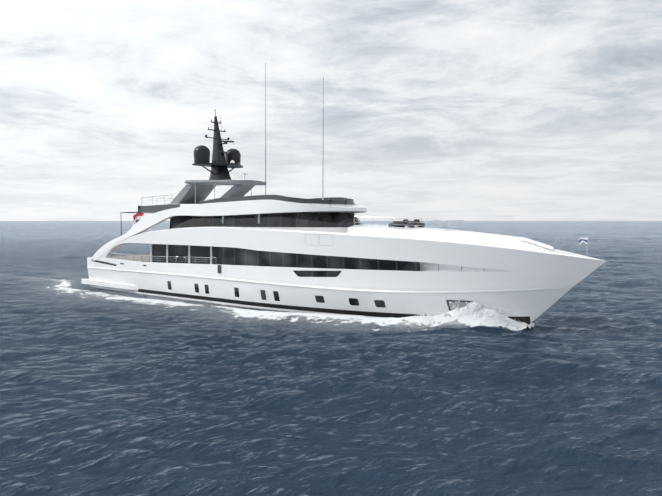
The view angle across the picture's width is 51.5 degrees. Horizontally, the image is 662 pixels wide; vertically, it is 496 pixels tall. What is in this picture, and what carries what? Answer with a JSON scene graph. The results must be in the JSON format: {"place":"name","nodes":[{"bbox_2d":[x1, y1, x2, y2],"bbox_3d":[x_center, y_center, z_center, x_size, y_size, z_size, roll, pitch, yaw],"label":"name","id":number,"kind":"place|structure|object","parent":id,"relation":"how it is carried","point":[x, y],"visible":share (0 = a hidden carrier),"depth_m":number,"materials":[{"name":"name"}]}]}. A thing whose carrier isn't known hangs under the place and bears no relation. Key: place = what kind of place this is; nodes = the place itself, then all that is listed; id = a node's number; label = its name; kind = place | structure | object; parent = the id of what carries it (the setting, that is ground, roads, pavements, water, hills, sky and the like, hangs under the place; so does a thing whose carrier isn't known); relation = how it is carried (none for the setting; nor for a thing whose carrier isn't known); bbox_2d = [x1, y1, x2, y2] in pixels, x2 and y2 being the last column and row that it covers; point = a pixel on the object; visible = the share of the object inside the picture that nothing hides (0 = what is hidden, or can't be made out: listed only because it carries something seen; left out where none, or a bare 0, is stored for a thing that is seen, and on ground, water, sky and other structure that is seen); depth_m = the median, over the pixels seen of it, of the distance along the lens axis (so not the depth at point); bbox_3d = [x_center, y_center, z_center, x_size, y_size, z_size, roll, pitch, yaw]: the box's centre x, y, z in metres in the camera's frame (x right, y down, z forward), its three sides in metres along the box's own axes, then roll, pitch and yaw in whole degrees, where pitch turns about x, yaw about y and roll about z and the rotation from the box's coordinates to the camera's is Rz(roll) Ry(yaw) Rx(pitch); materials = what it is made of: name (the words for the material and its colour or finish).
{"place":"outdoors","nodes":[
{"label":"outdoors","id":0,"kind":"place"},
{"bbox_2d":[0,221,661,495],"bbox_3d":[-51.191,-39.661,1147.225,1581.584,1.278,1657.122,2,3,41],"label":"sea","id":1,"kind":"structure","parent":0,"point":[121,402],"depth_m":26.83,"materials":[{"name":"liquid"}]},
{"bbox_2d":[0,266,536,332],"bbox_3d":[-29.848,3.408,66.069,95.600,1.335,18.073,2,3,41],"label":"wake foam","id":2,"kind":"object","parent":1,"relation":"on","point":[469,319],"visible":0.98,"depth_m":44.94,"materials":[{"name":"white"}]},
{"bbox_2d":[87,227,605,321],"bbox_3d":[-3.028,2.296,54.630,49.000,7.986,8.997,2,3,41],"label":"yacht hull","id":3,"kind":"object","parent":1,"relation":"on","point":[374,262],"visible":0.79,"depth_m":45.78,"materials":[{"name":"white metal"}]},
{"bbox_2d":[91,200,366,262],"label":"side arch","id":4,"kind":"structure","parent":3,"relation":"on","point":[246,207],"depth_m":53.29,"materials":[{"name":"white metal"}]},
{"bbox_2d":[92,234,530,324],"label":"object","id":5,"kind":"object","parent":3,"relation":"attached to","point":[381,303],"visible":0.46,"depth_m":47.88,"materials":[{"name":"black"}]},
{"bbox_2d":[81,266,565,293],"bbox_3d":[-4.234,2.879,55.706,47.800,2.575,9.041,2,3,41],"label":"knuckle rail","id":6,"kind":"object","parent":3,"relation":"on","point":[122,286],"visible":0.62,"depth_m":49.10,"materials":[{"name":"white metal"}]},
{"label":"decks","id":7,"kind":"object","parent":3,"relation":"on","visible":0},
{"bbox_2d":[150,244,222,263],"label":"window","id":8,"kind":"structure","parent":7,"relation":"on","point":[177,253],"depth_m":58.37,"materials":[{"name":"glass"}]},
{"bbox_2d":[169,212,361,232],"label":"bridge deck house","id":9,"kind":"structure","parent":7,"relation":"on","point":[341,222],"depth_m":50.80,"materials":[{"name":"black glass"}]},
{"bbox_2d":[138,203,362,215],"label":"bridge roof","id":10,"kind":"structure","parent":9,"relation":"on","point":[152,209],"depth_m":57.50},
{"bbox_2d":[192,63,323,199],"bbox_3d":[-5.569,-9.347,56.380,13.260,11.487,5.000,2,3,41],"label":"radar mast","id":11,"kind":"object","parent":9,"relation":"on","point":[223,161],"visible":0.98,"depth_m":59.51,"materials":[{"name":"black metal"}]},
{"bbox_2d":[170,173,354,204],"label":"upper deck","id":12,"kind":"structure","parent":9,"relation":"on","point":[195,191],"depth_m":57.77,"materials":[{"name":"grey metal"}]},
{"bbox_2d":[111,195,502,270],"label":"rails and frames","id":13,"kind":"object","parent":7,"relation":"on","point":[421,219],"visible":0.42,"depth_m":54.07,"materials":[{"name":"silver metal"}]},
{"bbox_2d":[132,213,587,256],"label":"flags and staffs","id":14,"kind":"object","parent":7,"relation":"on","point":[140,216],"visible":0.67,"depth_m":67.97,"materials":[{"name":"white"}]},
{"bbox_2d":[348,224,553,271],"bbox_3d":[7.942,-0.023,44.971,13.700,2.993,6.346,2,3,41],"label":"foredeck","id":15,"kind":"object","parent":7,"relation":"on","point":[463,235],"visible":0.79,"depth_m":43.59,"materials":[{"name":"white"}]},
{"bbox_2d":[389,219,424,227],"bbox_3d":[5.324,-1.661,47.325,1.870,0.676,2.734,2,3,34],"label":"jet skis","id":16,"kind":"object","parent":15,"relation":"on","point":[405,223],"visible":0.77,"depth_m":46.48,"materials":[{"name":"grey rubber"}]},
{"bbox_2d":[373,298,538,330],"bbox_3d":[8.636,3.919,44.516,9.076,2.114,11.924,2,3,41],"label":"bow spray","id":17,"kind":"object","parent":1,"relation":"on","point":[492,315],"visible":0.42,"depth_m":41.60,"materials":[{"name":"white liquid"}]},
{"bbox_2d":[0,0,661,220],"label":"sky","id":18,"kind":"structure","parent":0,"point":[465,110],"materials":[{"name":"white"}]}
]}

